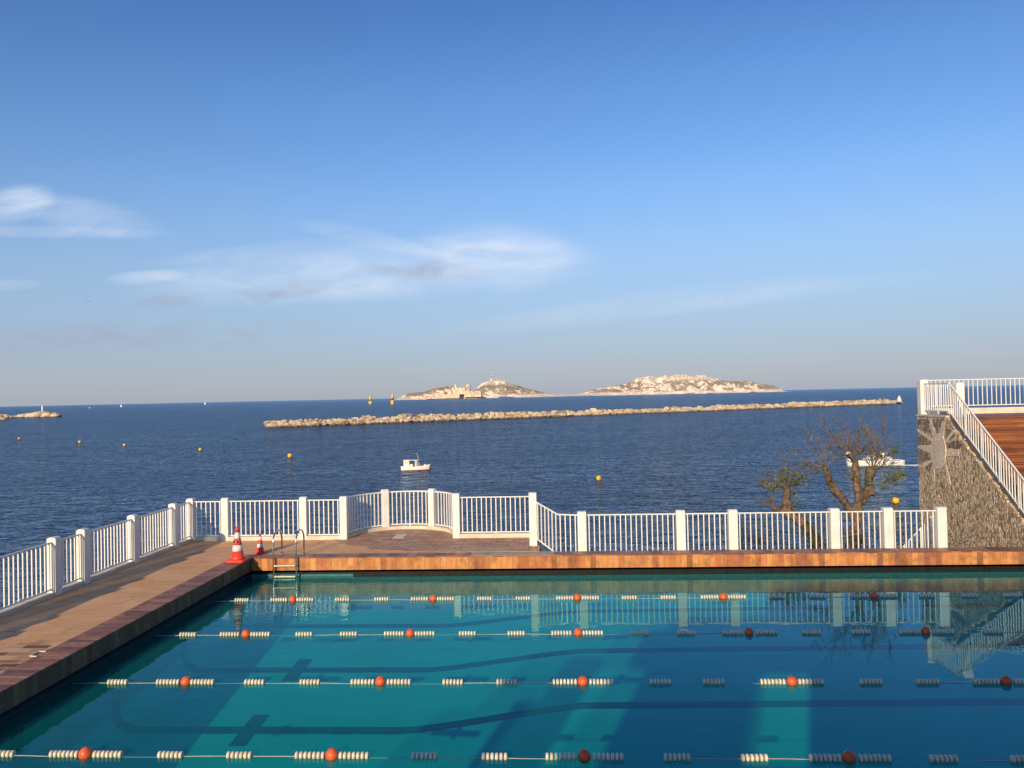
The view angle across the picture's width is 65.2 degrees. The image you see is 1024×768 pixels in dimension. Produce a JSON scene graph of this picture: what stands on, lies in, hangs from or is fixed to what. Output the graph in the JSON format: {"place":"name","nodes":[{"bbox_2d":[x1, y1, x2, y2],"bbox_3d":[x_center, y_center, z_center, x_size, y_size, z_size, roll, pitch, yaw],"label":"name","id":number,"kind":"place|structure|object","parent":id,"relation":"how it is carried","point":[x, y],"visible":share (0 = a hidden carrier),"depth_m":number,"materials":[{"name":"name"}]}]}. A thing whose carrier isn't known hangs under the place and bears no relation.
{"place":"outdoors","nodes":[
{"label":"outdoors","id":0,"kind":"place"},
{"bbox_2d":[0,536,540,673],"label":"pool deck","id":1,"kind":"structure","parent":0,"point":[46,625],"depth_m":16.50,"materials":[{"name":"brown tile"}]},
{"bbox_2d":[29,651,45,656],"bbox_3d":[-7.432,4.223,12.523,0.138,0.018,0.275,-1,-1,-2],"label":"deck bracket","id":2,"kind":"object","parent":1,"relation":"on","point":[32,655],"visible":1,"depth_m":12.48,"materials":[{"name":"white metal"}]},
{"bbox_2d":[0,498,195,617],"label":"railing","id":3,"kind":"object","parent":1,"relation":"on","point":[82,553],"visible":1,"depth_m":17.49,"materials":[{"name":"white metal"}]},
{"bbox_2d":[225,526,249,562],"bbox_3d":[-6.692,3.889,19.496,0.460,0.844,0.460,-1,-1,3],"label":"traffic cone","id":4,"kind":"object","parent":1,"relation":"on","point":[237,555],"visible":1,"depth_m":19.40,"materials":[{"name":"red plastic"}]},
{"bbox_2d":[253,533,266,553],"bbox_3d":[-6.450,4.069,20.481,0.290,0.514,0.290,-1,-1,3],"label":"traffic cone","id":5,"kind":"object","parent":1,"relation":"on","point":[260,549],"visible":1,"depth_m":20.42,"materials":[{"name":"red plastic"}]},
{"bbox_2d":[193,496,348,540],"bbox_3d":[-6.773,3.790,22.422,4.400,1.245,0.230,-1,-1,3],"label":"railing","id":6,"kind":"object","parent":1,"relation":"on","point":[225,521],"visible":0.94,"depth_m":22.37,"materials":[{"name":"white metal"}]},
{"bbox_2d":[272,529,304,612],"bbox_3d":[-5.569,4.647,19.983,0.660,2.040,0.724,-1,-1,3],"label":"pool ladder","id":7,"kind":"object","parent":1,"relation":"attached to","point":[274,576],"visible":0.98,"depth_m":19.65,"materials":[{"name":"silver metal"}]},
{"bbox_2d":[335,536,538,551],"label":"bastion paving","id":8,"kind":"structure","parent":1,"relation":"on","point":[422,543],"depth_m":21.30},
{"bbox_2d":[393,534,406,537],"bbox_3d":[-3.147,4.281,22.494,0.310,0.012,0.629,-1,-1,3],"label":"access cover","id":9,"kind":"object","parent":8,"relation":"on","point":[400,536],"visible":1,"depth_m":22.44,"materials":[{"name":"grey metal"}]},
{"bbox_2d":[439,548,508,551],"bbox_3d":[-0.955,4.208,20.237,1.750,0.019,0.440,-1,-1,3],"label":"paving patch","id":10,"kind":"object","parent":8,"relation":"on","point":[478,550],"visible":1,"depth_m":20.22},
{"bbox_2d":[452,492,539,545],"bbox_3d":[-0.473,3.553,21.445,2.400,1.425,1.450,-1,-1,3],"label":"railing","id":11,"kind":"object","parent":8,"relation":"on","point":[531,533],"visible":0.98,"depth_m":22.00,"materials":[{"name":"white metal"}]},
{"bbox_2d":[394,386,482,399],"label":"castle island","id":12,"kind":"structure","parent":0,"point":[408,396],"depth_m":4655.28,"materials":[{"name":"stone"}]},
{"bbox_2d":[425,384,481,398],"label":"fortress","id":13,"kind":"structure","parent":12,"relation":"on","point":[456,392],"depth_m":4550.44,"materials":[{"name":"stone"}]},
{"bbox_2d":[0,385,1023,607],"bbox_3d":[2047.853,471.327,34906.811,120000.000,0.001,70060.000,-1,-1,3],"label":"sea","id":14,"kind":"structure","parent":0,"point":[57,478],"depth_m":144.88,"materials":[{"name":"liquid"}]},
{"bbox_2d":[0,411,61,419],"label":"rock islet","id":15,"kind":"object","parent":14,"relation":"in","point":[35,414],"visible":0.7,"depth_m":823.12,"materials":[{"name":"beige stone"}]},
{"bbox_2d":[353,529,452,536],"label":"bastion deck","id":16,"kind":"structure","parent":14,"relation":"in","point":[408,532],"depth_m":22.99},
{"bbox_2d":[348,488,452,537],"bbox_3d":[-3.058,3.719,23.112,3.360,1.250,1.680,-1,-1,3],"label":"railing","id":17,"kind":"object","parent":16,"relation":"on","point":[433,522],"visible":0.81,"depth_m":23.55,"materials":[{"name":"white metal"}]},
{"bbox_2d":[401,455,430,470],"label":"fishing boat","id":18,"kind":"object","parent":14,"relation":"on","point":[407,466],"visible":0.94,"depth_m":131.95,"materials":[{"name":"white plastic"}]},
{"bbox_2d":[263,399,903,427],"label":"breakwater","id":19,"kind":"object","parent":14,"relation":"in","point":[399,418],"visible":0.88,"depth_m":425.92,"materials":[{"name":"beige stone"}]},
{"bbox_2d":[868,398,889,403],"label":"ruin","id":20,"kind":"object","parent":19,"relation":"on","point":[882,401],"visible":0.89,"depth_m":574.44,"materials":[{"name":"beige stone"}]},
{"bbox_2d":[846,452,904,465],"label":"motorboat","id":21,"kind":"object","parent":14,"relation":"on","point":[864,463],"visible":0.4,"depth_m":122.65,"materials":[{"name":"white plastic"}]},
{"bbox_2d":[892,496,898,502],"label":"mooring buoy","id":22,"kind":"object","parent":14,"relation":"on","point":[895,499],"visible":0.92,"depth_m":82.79,"materials":[{"name":"plastic"}]},
{"bbox_2d":[0,0,1023,406],"label":"sky","id":23,"kind":"structure","parent":0,"point":[247,200],"materials":[{"name":"blue"}]},
{"bbox_2d":[474,379,585,397],"bbox_3d":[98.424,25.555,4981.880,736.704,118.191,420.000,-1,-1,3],"label":"hill island","id":24,"kind":"structure","parent":0,"point":[497,388],"depth_m":4884.75,"materials":[{"name":"stone"}]},
{"bbox_2d":[577,374,787,395],"bbox_3d":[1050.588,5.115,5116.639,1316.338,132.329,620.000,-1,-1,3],"label":"hill island","id":25,"kind":"structure","parent":0,"point":[674,384],"depth_m":4934.53,"materials":[{"name":"stone"}]},
{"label":"garden ground","id":26,"kind":"structure","parent":0,"visible":0},
{"bbox_2d":[535,501,947,550],"bbox_3d":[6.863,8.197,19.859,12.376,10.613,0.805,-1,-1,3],"label":"railing","id":27,"kind":"object","parent":26,"relation":"on","point":[887,532],"visible":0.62,"depth_m":19.62,"materials":[{"name":"white metal"}]},
{"bbox_2d":[738,519,809,549],"bbox_3d":[7.449,4.964,22.683,2.224,2.148,1.860,-1,-1,-17],"label":"shrub","id":28,"kind":"object","parent":26,"relation":"on","point":[758,539],"visible":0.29,"depth_m":22.75,"materials":[{"name":"green plant"}]},
{"bbox_2d":[756,461,819,548],"bbox_3d":[8.199,4.197,23.671,1.983,3.892,1.422,-1,-1,3],"label":"tamarisk tree","id":29,"kind":"object","parent":26,"relation":"on","point":[786,504],"visible":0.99,"depth_m":23.65,"materials":[{"name":"green plant"}]},
{"bbox_2d":[800,513,867,548],"bbox_3d":[9.183,4.818,22.827,1.831,2.367,1.572,-1,-1,3],"label":"shrub","id":30,"kind":"object","parent":26,"relation":"on","point":[824,544],"visible":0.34,"depth_m":22.89,"materials":[{"name":"green plant"}]},
{"bbox_2d":[770,401,906,548],"bbox_3d":[9.649,3.289,23.386,4.016,5.654,1.573,-1,-1,3],"label":"tamarisk tree","id":31,"kind":"object","parent":26,"relation":"on","point":[861,497],"visible":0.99,"depth_m":23.38,"materials":[{"name":"brown plant"}]},
{"bbox_2d":[860,486,974,547],"bbox_3d":[11.582,4.433,23.000,2.999,3.044,2.048,-2,-1,28],"label":"shrub","id":32,"kind":"object","parent":26,"relation":"on","point":[875,497],"visible":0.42,"depth_m":23.10,"materials":[{"name":"green plant"}]},
{"bbox_2d":[902,516,934,547],"bbox_3d":[10.769,4.494,21.249,0.963,2.244,0.045,-2,-1,43],"label":"stair railing","id":33,"kind":"object","parent":26,"relation":"on","point":[925,534],"visible":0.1,"depth_m":21.11,"materials":[{"name":"white metal"}]},
{"bbox_2d":[916,414,1023,547],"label":"stone wall","id":34,"kind":"structure","parent":26,"relation":"on","point":[950,467],"depth_m":23.69,"materials":[{"name":"stone"}]},
{"bbox_2d":[917,379,949,413],"bbox_3d":[13.436,0.411,25.419,0.260,1.140,1.930,-1,-1,3],"label":"terrace railing","id":35,"kind":"object","parent":34,"relation":"on","point":[924,395],"visible":0.99,"depth_m":25.90,"materials":[{"name":"white metal"}]},
{"bbox_2d":[949,382,1023,518],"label":"stair railing","id":36,"kind":"object","parent":34,"relation":"on","point":[959,404],"visible":1,"depth_m":22.54,"materials":[{"name":"white metal"}]},
{"bbox_2d":[960,419,1022,503],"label":"terrace block","id":37,"kind":"structure","parent":26,"relation":"on","point":[992,460],"depth_m":24.65,"materials":[{"name":"concrete"}]},
{"bbox_2d":[916,378,1023,413],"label":"terrace railing","id":38,"kind":"object","parent":37,"relation":"on","point":[980,410],"visible":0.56,"depth_m":27.06,"materials":[{"name":"white metal"}]},
{"bbox_2d":[939,413,1023,493],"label":"staircase","id":39,"kind":"structure","parent":37,"relation":"on","point":[1008,434],"depth_m":23.30,"materials":[{"name":"brown wood"}]},
{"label":"terrace ground","id":40,"kind":"structure","parent":0,"visible":0},
{"bbox_2d":[0,547,1023,767],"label":"swimming pool","id":41,"kind":"structure","parent":40,"relation":"in","point":[900,716],"depth_m":15.08,"materials":[{"name":"liquid"}]},
{"label":"pool water","id":42,"kind":"structure","parent":41,"relation":"in","visible":0},
{"bbox_2d":[0,747,1023,764],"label":"lane rope","id":43,"kind":"object","parent":42,"relation":"on","point":[848,757],"visible":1,"depth_m":9.60,"materials":[{"name":"beige plastic"}]},
{"bbox_2d":[72,675,1023,686],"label":"lane rope","id":44,"kind":"object","parent":42,"relation":"on","point":[791,681],"visible":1,"depth_m":12.03,"materials":[{"name":"beige plastic"}]},
{"bbox_2d":[153,626,1023,638],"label":"lane rope","id":45,"kind":"object","parent":42,"relation":"on","point":[748,631],"visible":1,"depth_m":14.48,"materials":[{"name":"beige plastic"}]},
{"bbox_2d":[210,592,1023,602],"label":"lane rope","id":46,"kind":"object","parent":42,"relation":"on","point":[723,597],"visible":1,"depth_m":16.92,"materials":[{"name":"beige plastic"}]}
]}

